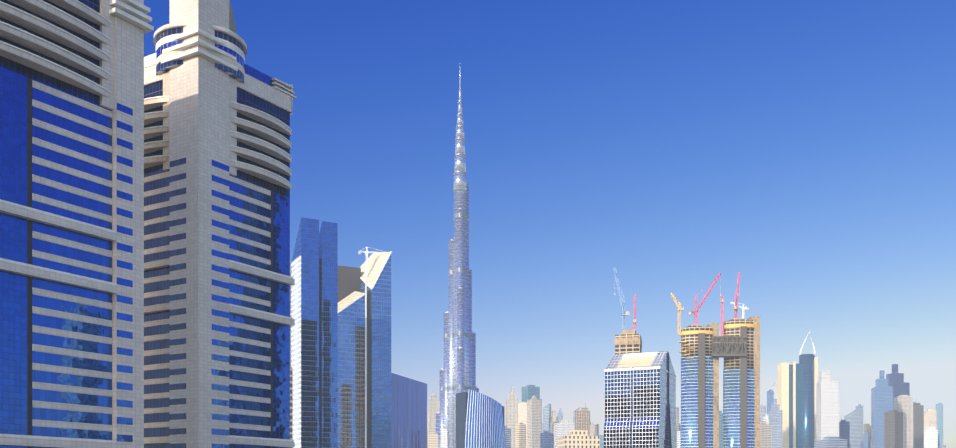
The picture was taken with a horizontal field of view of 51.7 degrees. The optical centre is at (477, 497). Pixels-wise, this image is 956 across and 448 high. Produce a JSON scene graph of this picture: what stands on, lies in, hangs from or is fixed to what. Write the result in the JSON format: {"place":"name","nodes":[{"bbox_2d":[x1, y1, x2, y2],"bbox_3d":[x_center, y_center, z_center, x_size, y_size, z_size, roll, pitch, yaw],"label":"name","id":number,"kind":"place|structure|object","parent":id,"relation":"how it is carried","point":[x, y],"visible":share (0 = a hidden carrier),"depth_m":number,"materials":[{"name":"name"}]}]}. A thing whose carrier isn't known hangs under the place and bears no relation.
{"place":"outdoors","nodes":[
{"label":"outdoors","id":0,"kind":"place"},
{"bbox_2d":[391,373,426,447],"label":"building","id":1,"kind":"structure","parent":0,"point":[408,412],"depth_m":832.64,"materials":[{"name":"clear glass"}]},
{"bbox_2d":[427,364,945,447],"bbox_3d":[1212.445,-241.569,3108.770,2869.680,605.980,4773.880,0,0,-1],"label":"distant skyline","id":2,"kind":"structure","parent":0,"point":[900,418],"depth_m":2395.72,"materials":[{"name":"beige glass"}]},
{"bbox_2d":[777,328,838,447],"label":"tall business bay towers","id":3,"kind":"structure","parent":0,"point":[807,401],"depth_m":2320.68,"materials":[{"name":"teal glass"}]},
{"label":"ground","id":4,"kind":"structure","parent":0,"visible":0},
{"bbox_2d":[0,0,153,447],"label":"twin tower","id":5,"kind":"structure","parent":4,"relation":"on","point":[71,223],"depth_m":206.29,"materials":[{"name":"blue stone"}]},
{"bbox_2d":[144,0,295,447],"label":"twin tower","id":6,"kind":"structure","parent":4,"relation":"on","point":[219,281],"depth_m":255.55,"materials":[{"name":"beige stone"}]},
{"bbox_2d":[290,262,292,447],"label":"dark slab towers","id":7,"kind":"structure","parent":4,"relation":"on","point":[291,403],"depth_m":556.76,"materials":[{"name":"white concrete"}]},
{"bbox_2d":[291,217,337,447],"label":"skyscraper","id":8,"kind":"structure","parent":4,"relation":"on","point":[314,315],"depth_m":703.56,"materials":[{"name":"blue glass"}]},
{"bbox_2d":[338,251,391,447],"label":"skyscraper","id":9,"kind":"structure","parent":4,"relation":"on","point":[364,360],"depth_m":779.14,"materials":[{"name":"blue glass"}]},
{"bbox_2d":[358,247,383,276],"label":"crane","id":10,"kind":"object","parent":9,"relation":"attached to","point":[365,252],"visible":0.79,"depth_m":797.17,"materials":[{"name":"white metal"}]},
{"bbox_2d":[436,77,478,447],"bbox_3d":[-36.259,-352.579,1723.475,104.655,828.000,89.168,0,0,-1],"label":"skyscraper","id":11,"kind":"structure","parent":4,"relation":"on","point":[458,373],"depth_m":1733.02,"materials":[{"name":"blue"}]},
{"bbox_2d":[456,389,504,447],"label":"building","id":12,"kind":"structure","parent":4,"relation":"on","point":[479,420],"depth_m":1102.46,"materials":[{"name":"blue glass"}]},
{"bbox_2d":[615,330,641,353],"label":"building under construction","id":13,"kind":"structure","parent":4,"relation":"on","point":[628,341],"depth_m":901.59,"materials":[{"name":"concrete"}]},
{"bbox_2d":[613,267,628,329],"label":"tower crane","id":14,"kind":"object","parent":13,"relation":"on","point":[625,313],"visible":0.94,"depth_m":915.02,"materials":[{"name":"blue metal"}]},
{"bbox_2d":[633,294,636,329],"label":"tower crane","id":15,"kind":"object","parent":13,"relation":"on","point":[634,320],"visible":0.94,"depth_m":914.15,"materials":[{"name":"red metal"}]},
{"bbox_2d":[604,351,676,447],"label":"office building","id":16,"kind":"structure","parent":4,"relation":"on","point":[640,400],"depth_m":602.92,"materials":[{"name":"white glass"}]},
{"bbox_2d":[679,316,759,447],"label":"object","id":17,"kind":"structure","parent":4,"relation":"on","point":[736,346],"depth_m":1107.61,"materials":[{"name":"concrete"}]},
{"bbox_2d":[671,292,683,334],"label":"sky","id":18,"kind":"structure","parent":17,"relation":"on","point":[680,309],"depth_m":1115.95,"materials":[{"name":"beige metal"}]},
{"bbox_2d":[688,273,720,324],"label":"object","id":19,"kind":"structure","parent":17,"relation":"on","point":[690,312],"depth_m":1124.77,"materials":[{"name":"red metal"}]},
{"bbox_2d":[721,295,723,335],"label":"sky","id":20,"kind":"structure","parent":17,"relation":"on","point":[722,300],"depth_m":1110.12,"materials":[{"name":"red metal"}]},
{"bbox_2d":[733,272,739,317],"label":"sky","id":21,"kind":"structure","parent":17,"relation":"on","point":[735,307],"depth_m":1122.36,"materials":[{"name":"red metal"}]},
{"bbox_2d":[731,302,748,317],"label":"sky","id":22,"kind":"structure","parent":17,"relation":"on","point":[746,308],"depth_m":1123.32,"materials":[{"name":"white metal"}]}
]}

